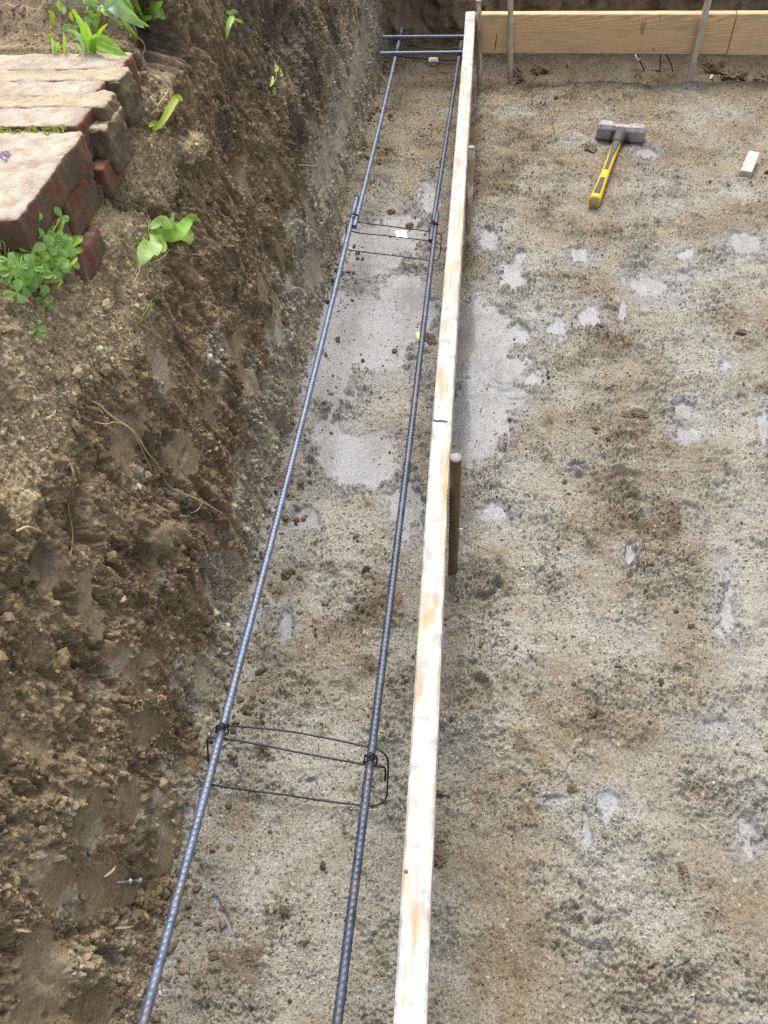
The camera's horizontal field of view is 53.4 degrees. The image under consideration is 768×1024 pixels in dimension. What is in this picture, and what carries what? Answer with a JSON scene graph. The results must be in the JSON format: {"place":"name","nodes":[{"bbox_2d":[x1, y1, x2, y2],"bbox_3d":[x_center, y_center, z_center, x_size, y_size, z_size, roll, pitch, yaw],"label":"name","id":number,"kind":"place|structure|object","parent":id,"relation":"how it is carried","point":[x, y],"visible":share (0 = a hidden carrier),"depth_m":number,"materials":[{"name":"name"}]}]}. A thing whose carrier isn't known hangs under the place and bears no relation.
{"place":"outdoors","nodes":[
{"label":"outdoors","id":0,"kind":"place"},
{"bbox_2d":[0,0,387,1023],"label":"earth bank","id":1,"kind":"structure","parent":0,"point":[44,962],"depth_m":1.33,"materials":[{"name":"soil"}]},
{"bbox_2d":[17,929,31,932],"bbox_3d":[-0.443,0.517,0.943,0.008,0.029,0.005,3,50,6],"label":"straw","id":2,"kind":"object","parent":1,"relation":"on","point":[26,930],"visible":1,"depth_m":0.94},
{"bbox_2d":[0,212,51,302],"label":"clover plant","id":3,"kind":"object","parent":1,"relation":"on","point":[31,276],"visible":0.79,"depth_m":1.04,"materials":[{"name":"green plant"}]},
{"bbox_2d":[15,526,41,532],"bbox_3d":[-0.468,0.026,1.005,0.009,0.040,0.031,3,50,6],"label":"root","id":4,"kind":"object","parent":1,"relation":"attached to","point":[20,529],"visible":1,"depth_m":1.00,"materials":[{"name":"plant"}]},
{"bbox_2d":[0,211,74,293],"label":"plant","id":5,"kind":"object","parent":1,"relation":"on","point":[66,230],"visible":0.14,"depth_m":1.11,"materials":[{"name":"green plant"}]},
{"bbox_2d":[30,291,55,339],"bbox_3d":[-0.488,-0.281,1.086,0.023,0.044,0.069,-3,50,2],"label":"clover plant","id":6,"kind":"object","parent":1,"relation":"on","point":[46,301],"visible":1,"depth_m":1.08,"materials":[{"name":"green plant"}]},
{"bbox_2d":[11,206,79,278],"bbox_3d":[-0.496,-0.382,1.092,0.091,0.096,0.105,3,50,6],"label":"clover plant","id":7,"kind":"object","parent":1,"relation":"on","point":[58,244],"visible":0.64,"depth_m":1.09,"materials":[{"name":"green plant"}]},
{"bbox_2d":[7,219,83,288],"bbox_3d":[-0.508,-0.361,1.094,0.107,0.113,0.166,3,50,6],"label":"grass sprig","id":8,"kind":"object","parent":1,"relation":"on","point":[77,239],"depth_m":1.09,"materials":[{"name":"green plant"}]},
{"bbox_2d":[0,132,91,251],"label":"paving slab","id":9,"kind":"structure","parent":1,"relation":"on","point":[43,174],"depth_m":1.10,"materials":[{"name":"stone"}]},
{"bbox_2d":[0,150,11,158],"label":"flower petals","id":10,"kind":"object","parent":9,"relation":"on","point":[6,154],"visible":1,"depth_m":1.12,"materials":[{"name":"purple plant"}]},
{"bbox_2d":[0,130,94,178],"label":"mortar bed","id":11,"kind":"object","parent":1,"relation":"on","point":[92,166],"visible":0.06,"depth_m":1.21,"materials":[{"name":"grey concrete"}]},
{"bbox_2d":[0,124,66,135],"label":"moss","id":12,"kind":"object","parent":11,"relation":"on","point":[29,130],"visible":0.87,"depth_m":1.19,"materials":[{"name":"green plant"}]},
{"bbox_2d":[0,107,95,159],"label":"paving brick","id":13,"kind":"object","parent":1,"relation":"on","point":[82,120],"visible":0.41,"depth_m":1.22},
{"bbox_2d":[0,80,106,96],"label":"paving brick","id":14,"kind":"object","parent":1,"relation":"on","point":[34,89],"visible":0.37,"depth_m":1.29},
{"bbox_2d":[0,90,127,132],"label":"brick","id":15,"kind":"object","parent":1,"relation":"on","point":[103,105],"visible":0.38,"depth_m":1.25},
{"bbox_2d":[89,106,133,173],"bbox_3d":[-0.492,-0.627,1.293,0.111,0.087,0.107,3,50,6],"label":"mortar lump","id":16,"kind":"object","parent":15,"relation":"hanging from","point":[111,140],"visible":0.44,"depth_m":1.26,"materials":[{"name":"grey concrete"}]},
{"bbox_2d":[65,455,75,557],"bbox_3d":[-0.456,-0.007,1.101,0.027,0.090,0.124,3,50,6],"label":"root","id":17,"kind":"object","parent":1,"relation":"hanging from","point":[68,509],"visible":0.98,"depth_m":1.12,"materials":[{"name":"brown plant"}]},
{"bbox_2d":[0,52,141,95],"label":"paving brick","id":18,"kind":"object","parent":1,"relation":"on","point":[86,61],"visible":0.38,"depth_m":1.36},
{"bbox_2d":[0,67,143,127],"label":"brick","id":19,"kind":"object","parent":1,"relation":"on","point":[120,83],"visible":0.39,"depth_m":1.33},
{"bbox_2d":[69,247,81,256],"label":"grass sprig","id":20,"kind":"object","parent":1,"relation":"on","point":[79,249],"depth_m":1.16,"materials":[{"name":"green plant"}]},
{"bbox_2d":[47,1,106,42],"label":"grass tuft","id":21,"kind":"object","parent":1,"relation":"on","point":[91,18],"visible":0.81,"depth_m":1.42,"materials":[{"name":"plant"}]},
{"bbox_2d":[61,171,99,235],"bbox_3d":[-0.562,-0.484,1.208,0.194,0.064,0.124,3,50,6],"label":"red brick","id":22,"kind":"object","parent":1,"relation":"on","point":[80,207],"visible":0.23,"depth_m":1.19,"materials":[{"name":"red brick"}]},
{"bbox_2d":[72,225,104,284],"bbox_3d":[-0.539,-0.410,1.228,0.161,0.062,0.113,3,50,6],"label":"red brick","id":23,"kind":"object","parent":1,"relation":"on","point":[92,247],"visible":0.22,"depth_m":1.21,"materials":[{"name":"red brick"}]},
{"bbox_2d":[51,9,127,55],"bbox_3d":[-0.525,-0.843,1.346,0.166,0.077,0.037,10,51,12],"label":"plant","id":24,"kind":"object","parent":1,"relation":"on","point":[103,42],"visible":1,"depth_m":1.35,"materials":[{"name":"green plant"}]},
{"bbox_2d":[92,158,122,196],"bbox_3d":[-0.538,-0.570,1.287,0.178,0.050,0.073,3,50,6],"label":"red brick","id":25,"kind":"object","parent":1,"relation":"on","point":[107,178],"visible":0.21,"depth_m":1.26,"materials":[{"name":"red brick"}]},
{"bbox_2d":[104,866,115,876],"bbox_3d":[-0.403,0.529,1.125,0.008,0.020,0.023,3,50,6],"label":"straw","id":26,"kind":"object","parent":1,"relation":"on","point":[111,871],"visible":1,"depth_m":1.12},
{"bbox_2d":[83,0,143,27],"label":"broadleaf weed","id":27,"kind":"object","parent":1,"relation":"on","point":[120,9],"visible":1,"depth_m":1.41,"materials":[{"name":"green plant"}]},
{"bbox_2d":[115,925,133,928],"bbox_3d":[-0.388,0.622,1.145,0.010,0.051,0.014,3,50,6],"label":"straw","id":28,"kind":"object","parent":1,"relation":"on","point":[123,927],"visible":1,"depth_m":1.14,"materials":[{"name":"beige plant"}]},
{"bbox_2d":[109,201,150,299],"bbox_3d":[-0.439,-0.478,1.351,0.037,0.108,0.235,-4,50,1],"label":"root","id":29,"kind":"object","parent":1,"relation":"hanging from","point":[128,246],"visible":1,"depth_m":1.32,"materials":[{"name":"brown plant"}]},
{"bbox_2d":[117,877,142,883],"bbox_3d":[-0.391,0.566,1.174,0.010,0.068,0.027,22,55,21],"label":"double headed nail","id":30,"kind":"object","parent":1,"relation":"on","point":[138,880],"visible":1,"depth_m":1.18,"materials":[{"name":"silver metal"}]},
{"bbox_2d":[117,14,148,57],"bbox_3d":[-0.460,-0.886,1.423,0.055,0.069,0.020,-21,52,-13],"label":"seedling","id":31,"kind":"object","parent":1,"relation":"on","point":[128,27],"visible":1,"depth_m":1.41,"materials":[{"name":"green plant"}]},
{"bbox_2d":[122,0,161,29],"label":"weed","id":32,"kind":"object","parent":1,"relation":"on","point":[149,13],"visible":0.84,"depth_m":1.53,"materials":[{"name":"green plant"}]},
{"bbox_2d":[137,294,159,321],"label":"clover plant","id":33,"kind":"object","parent":1,"relation":"on","point":[150,309],"visible":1,"depth_m":1.32,"materials":[{"name":"green plant"}]},
{"bbox_2d":[82,399,222,513],"bbox_3d":[-0.388,-0.081,1.340,0.152,0.388,0.045,-29,54,-19],"label":"root","id":34,"kind":"object","parent":1,"relation":"on","point":[122,423],"visible":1,"depth_m":1.28,"materials":[{"name":"brown plant"}]},
{"bbox_2d":[149,1,165,19],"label":"broadleaf weed","id":35,"kind":"object","parent":1,"relation":"on","point":[153,5],"visible":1,"depth_m":1.52,"materials":[{"name":"green plant"}]},
{"bbox_2d":[150,86,168,113],"bbox_3d":[-0.430,-0.792,1.463,0.016,0.025,0.091,6,51,9],"label":"root","id":36,"kind":"object","parent":1,"relation":"on","point":[158,103],"visible":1,"depth_m":1.45,"materials":[{"name":"plant"}]},
{"bbox_2d":[148,94,182,133],"bbox_3d":[-0.414,-0.769,1.491,0.023,0.063,0.173,7,51,9],"label":"grass sprig","id":37,"kind":"object","parent":1,"relation":"on","point":[168,111],"depth_m":1.46,"materials":[{"name":"green plant"}]},
{"bbox_2d":[134,211,200,266],"bbox_3d":[-0.410,-0.526,1.438,0.055,0.135,0.302,3,50,6],"label":"broadleaf weed","id":38,"kind":"object","parent":1,"relation":"on","point":[170,230],"visible":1,"depth_m":1.41,"materials":[{"name":"green plant"}]},
{"bbox_2d":[143,244,203,266],"bbox_3d":[-0.411,-0.485,1.466,0.034,0.121,0.231,6,51,9],"label":"root","id":39,"kind":"object","parent":1,"relation":"attached to","point":[166,253],"visible":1,"depth_m":1.47,"materials":[{"name":"brown plant"}]},
{"bbox_2d":[0,0,385,1023],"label":"bank crumbs","id":40,"kind":"object","parent":1,"relation":"on","point":[32,580],"visible":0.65,"depth_m":1.26,"materials":[{"name":"soil"}]},
{"bbox_2d":[0,0,387,1023],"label":"bank grit","id":41,"kind":"object","parent":1,"relation":"on","point":[54,414],"visible":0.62,"depth_m":1.31,"materials":[{"name":"soil"}]},
{"bbox_2d":[222,5,242,37],"bbox_3d":[-0.363,-1.167,1.807,0.027,0.062,0.134,3,50,6],"label":"grass sprig","id":42,"kind":"object","parent":1,"relation":"on","point":[231,19],"depth_m":1.79,"materials":[{"name":"green plant"}]},
{"bbox_2d":[270,61,282,95],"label":"wilted sprig","id":43,"kind":"object","parent":1,"relation":"on","point":[276,70],"visible":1,"depth_m":2.06,"materials":[{"name":"green plant"}]},
{"bbox_2d":[137,40,767,1023],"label":"ground","id":44,"kind":"structure","parent":0,"point":[485,354],"depth_m":1.56,"materials":[{"name":"soil"}]},
{"bbox_2d":[241,703,257,714],"bbox_3d":[-0.261,0.379,1.469,0.027,0.022,0.028,23,55,21],"label":"soil clod","id":45,"kind":"object","parent":44,"relation":"on","point":[247,708],"visible":1,"depth_m":1.46,"materials":[{"name":"brown soil"}]},
{"bbox_2d":[139,49,401,1021],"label":"foot crumbs","id":46,"kind":"object","parent":44,"relation":"on","point":[183,967],"visible":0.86,"depth_m":1.42,"materials":[{"name":"soil"}]},
{"bbox_2d":[280,568,293,579],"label":"soil clod","id":47,"kind":"object","parent":44,"relation":"on","point":[287,573],"visible":1,"depth_m":1.66,"materials":[{"name":"brown soil"}]},
{"bbox_2d":[367,592,375,598],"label":"stone","id":48,"kind":"object","parent":44,"relation":"on","point":[371,595],"visible":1,"depth_m":1.59,"materials":[{"name":"grey stone"}]},
{"bbox_2d":[375,592,382,597],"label":"stone","id":49,"kind":"object","parent":44,"relation":"on","point":[379,594],"visible":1,"depth_m":1.60,"materials":[{"name":"grey stone"}]},
{"bbox_2d":[387,208,395,214],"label":"soil clod","id":50,"kind":"object","parent":44,"relation":"on","point":[391,211],"visible":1,"depth_m":2.62,"materials":[{"name":"brown soil"}]},
{"bbox_2d":[346,220,441,260],"bbox_3d":[0.019,-0.823,2.352,0.341,0.136,0.144,9,51,11],"label":"wire stirrup","id":51,"kind":"object","parent":44,"relation":"on","point":[396,237],"visible":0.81,"depth_m":2.31,"materials":[{"name":"grey metal"}]},
{"bbox_2d":[138,196,358,1023],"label":"rebar","id":52,"kind":"object","parent":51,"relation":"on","point":[157,971],"visible":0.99,"depth_m":1.32,"materials":[{"name":"metal"}]},
{"bbox_2d":[215,722,228,735],"bbox_3d":[-0.271,0.363,1.277,0.025,0.035,0.017,3,50,6],"label":"tie wire","id":53,"kind":"object","parent":52,"relation":"attached to","point":[222,727],"visible":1,"depth_m":1.27,"materials":[{"name":"black metal"}]},
{"bbox_2d":[206,725,388,806],"bbox_3d":[-0.153,0.437,1.311,0.330,0.142,0.067,5,51,8],"label":"wire stirrup","id":54,"kind":"object","parent":52,"relation":"hanging from","point":[342,760],"visible":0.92,"depth_m":1.28,"materials":[{"name":"black metal"}]},
{"bbox_2d":[332,211,438,1023],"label":"rebar","id":55,"kind":"object","parent":51,"relation":"on","point":[343,971],"visible":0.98,"depth_m":1.30,"materials":[{"name":"metal"}]},
{"bbox_2d":[363,752,377,764],"bbox_3d":[-0.021,0.398,1.231,0.025,0.035,0.017,3,50,6],"label":"tie wire","id":56,"kind":"object","parent":55,"relation":"attached to","point":[373,755],"visible":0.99,"depth_m":1.23,"materials":[{"name":"black metal"}]},
{"bbox_2d":[395,230,407,237],"bbox_3d":[0.051,-0.825,2.262,0.040,0.007,0.038,3,50,6],"label":"paper tag","id":57,"kind":"object","parent":51,"relation":"on","point":[401,233],"visible":1,"depth_m":2.26,"materials":[{"name":"white paper"}]},
{"bbox_2d":[405,222,413,227],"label":"soil clod","id":58,"kind":"object","parent":44,"relation":"on","point":[409,225],"visible":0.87,"depth_m":2.58,"materials":[{"name":"brown soil"}]},
{"bbox_2d":[416,331,419,341],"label":"fallen leaf","id":59,"kind":"object","parent":44,"relation":"on","point":[418,334],"visible":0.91,"depth_m":2.16,"materials":[{"name":"yellow plant"}]},
{"bbox_2d":[395,44,462,60],"bbox_3d":[0.193,-2.010,3.346,0.319,0.123,0.245,3,50,6],"label":"wire stirrup","id":60,"kind":"object","parent":44,"relation":"on","point":[427,48],"visible":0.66,"depth_m":3.27,"materials":[{"name":"black metal"}]},
{"bbox_2d":[352,27,403,228],"bbox_3d":[-0.003,-1.489,2.822,0.018,0.029,1.672,3,50,6],"label":"rebar","id":61,"kind":"object","parent":60,"relation":"on","point":[367,175],"visible":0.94,"depth_m":2.64,"materials":[{"name":"metal"}]},
{"bbox_2d":[380,50,462,55],"bbox_3d":[0.170,-1.876,3.122,0.375,0.015,0.015,3,50,6],"label":"rebar","id":62,"kind":"object","parent":61,"relation":"on","point":[455,52],"visible":0.91,"depth_m":3.12,"materials":[{"name":"metal"}]},
{"bbox_2d":[382,35,474,38],"bbox_3d":[0.705,-1.974,3.169,1.437,0.015,0.015,4,51,7],"label":"rebar","id":63,"kind":"object","parent":61,"relation":"on","point":[422,36],"visible":0.2,"depth_m":3.23,"materials":[{"name":"metal"}]},
{"bbox_2d":[428,34,463,242],"bbox_3d":[0.235,-1.410,2.738,0.016,0.031,1.652,3,50,7],"label":"rebar","id":64,"kind":"object","parent":60,"relation":"on","point":[439,181],"visible":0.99,"depth_m":2.58,"materials":[{"name":"metal"}]},
{"bbox_2d":[425,332,437,344],"bbox_3d":[0.132,-0.489,2.168,0.037,0.029,0.067,-27,54,-18],"label":"soil clod","id":65,"kind":"object","parent":44,"relation":"on","point":[430,338],"visible":0.87,"depth_m":2.16,"materials":[{"name":"brown soil"}]},
{"bbox_2d":[393,11,474,1023],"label":"form board","id":66,"kind":"object","parent":44,"relation":"on","point":[412,982],"visible":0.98,"depth_m":1.21,"materials":[{"name":"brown wood"}]},
{"bbox_2d":[429,57,438,61],"bbox_3d":[0.223,-2.023,3.417,0.046,0.015,0.019,3,50,6],"label":"paper tag","id":67,"kind":"object","parent":44,"relation":"on","point":[433,59],"visible":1,"depth_m":3.41,"materials":[{"name":"white paper"}]},
{"bbox_2d":[434,844,447,867],"bbox_3d":[0.089,0.569,1.272,0.031,0.024,0.043,-22,52,-14],"label":"soil clod","id":68,"kind":"object","parent":44,"relation":"on","point":[440,857],"visible":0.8,"depth_m":1.26,"materials":[{"name":"brown soil"}]},
{"bbox_2d":[448,453,461,575],"bbox_3d":[0.141,0.063,1.554,0.023,0.503,0.023,3,50,6],"label":"form stake","id":69,"kind":"object","parent":44,"relation":"on","point":[455,485],"visible":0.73,"depth_m":1.47,"materials":[{"name":"wood"}]},
{"bbox_2d":[170,42,767,1023],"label":"soil crumbs","id":70,"kind":"object","parent":44,"relation":"on","point":[440,794],"visible":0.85,"depth_m":1.48,"materials":[{"name":"brown soil"}]},
{"bbox_2d":[465,145,474,248],"bbox_3d":[0.258,-0.884,2.327,0.022,0.456,0.022,3,50,6],"label":"form stake","id":71,"kind":"object","parent":44,"relation":"on","point":[469,188],"visible":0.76,"depth_m":2.25,"materials":[{"name":"wood"}]},
{"bbox_2d":[476,0,481,85],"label":"form stake","id":72,"kind":"object","parent":44,"relation":"on","point":[479,36],"visible":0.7,"depth_m":3.04,"materials":[{"name":"wood"}]},
{"bbox_2d":[508,0,512,84],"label":"form stake","id":73,"kind":"object","parent":44,"relation":"on","point":[510,41],"visible":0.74,"depth_m":3.03,"materials":[{"name":"wood"}]},
{"bbox_2d":[474,11,736,53],"bbox_3d":[0.846,-1.877,2.991,0.975,0.140,0.039,5,51,8],"label":"form board","id":74,"kind":"object","parent":73,"relation":"attached to","point":[613,32],"visible":0.95,"depth_m":2.97,"materials":[{"name":"beige wood"}]},
{"bbox_2d":[513,65,522,76],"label":"soil clod","id":75,"kind":"object","parent":44,"relation":"on","point":[516,68],"visible":0.45,"depth_m":3.29,"materials":[{"name":"brown soil"}]},
{"bbox_2d":[513,72,525,82],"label":"soil clod","id":76,"kind":"object","parent":44,"relation":"on","point":[518,77],"visible":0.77,"depth_m":3.27,"materials":[{"name":"brown soil"}]},
{"bbox_2d":[530,64,547,75],"bbox_3d":[0.676,-1.919,3.330,0.062,0.054,0.081,-29,54,-19],"label":"soil clod","id":77,"kind":"object","parent":44,"relation":"on","point":[536,69],"visible":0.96,"depth_m":3.31,"materials":[{"name":"brown soil"}]},
{"bbox_2d":[567,783,577,792],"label":"soil clod","id":78,"kind":"object","parent":44,"relation":"on","point":[571,788],"visible":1,"depth_m":1.26,"materials":[{"name":"brown soil"}]},
{"bbox_2d":[579,141,598,152],"bbox_3d":[0.726,-1.290,2.707,0.069,0.025,0.075,3,50,6],"label":"soil clod","id":79,"kind":"object","parent":44,"relation":"on","point":[588,146],"visible":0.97,"depth_m":2.70,"materials":[{"name":"brown soil"}]},
{"bbox_2d":[588,120,646,207],"bbox_3d":[0.776,-1.176,2.572,0.169,0.062,0.515,11,52,13],"label":"sledgehammer","id":80,"kind":"object","parent":44,"relation":"on","point":[617,134],"visible":1,"depth_m":2.67,"materials":[{"name":"metal"}]},
{"bbox_2d":[620,407,648,418],"bbox_3d":[0.600,-0.232,1.826,0.069,0.027,0.037,-7,50,-2],"label":"soil clod","id":81,"kind":"object","parent":44,"relation":"on","point":[637,412],"visible":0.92,"depth_m":1.82,"materials":[{"name":"brown soil"}]},
{"bbox_2d":[677,863,688,874],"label":"soil clod","id":82,"kind":"object","parent":44,"relation":"on","point":[683,868],"visible":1,"depth_m":1.17,"materials":[{"name":"brown soil"}]},
{"bbox_2d":[686,0,711,81],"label":"form stake","id":83,"kind":"object","parent":44,"relation":"on","point":[699,36],"visible":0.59,"depth_m":2.92,"materials":[{"name":"wood"}]},
{"bbox_2d":[701,56,724,74],"bbox_3d":[1.398,-1.897,3.253,0.095,0.074,0.128,3,50,6],"label":"soil clod","id":84,"kind":"object","parent":44,"relation":"on","point":[713,65],"visible":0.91,"depth_m":3.23,"materials":[{"name":"brown soil"}]},
{"bbox_2d":[720,66,747,80],"bbox_3d":[1.469,-1.823,3.196,0.123,0.066,0.126,3,50,6],"label":"soil clod","id":85,"kind":"object","parent":44,"relation":"on","point":[737,74],"visible":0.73,"depth_m":3.17,"materials":[{"name":"brown soil"}]},
{"bbox_2d":[735,329,746,335],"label":"soil clod","id":86,"kind":"object","parent":44,"relation":"on","point":[742,332],"visible":1,"depth_m":1.98,"materials":[{"name":"brown soil"}]},
{"bbox_2d":[726,10,767,54],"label":"form board","id":87,"kind":"object","parent":44,"relation":"on","point":[749,35],"visible":0.97,"depth_m":2.90,"materials":[{"name":"beige wood"}]},
{"bbox_2d":[738,151,759,177],"bbox_3d":[1.218,-1.154,2.550,0.037,0.043,0.128,20,54,19],"label":"wood block","id":88,"kind":"object","parent":44,"relation":"on","point":[749,164],"depth_m":2.53,"materials":[{"name":"white wood"}]},
{"bbox_2d":[753,71,767,81],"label":"soil clod","id":89,"kind":"object","parent":44,"relation":"on","point":[760,76],"visible":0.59,"depth_m":3.12,"materials":[{"name":"brown soil"}]},
{"bbox_2d":[380,0,767,43],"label":"earth bank","id":90,"kind":"structure","parent":0,"point":[428,17],"depth_m":3.49,"materials":[{"name":"soil"}]}
]}

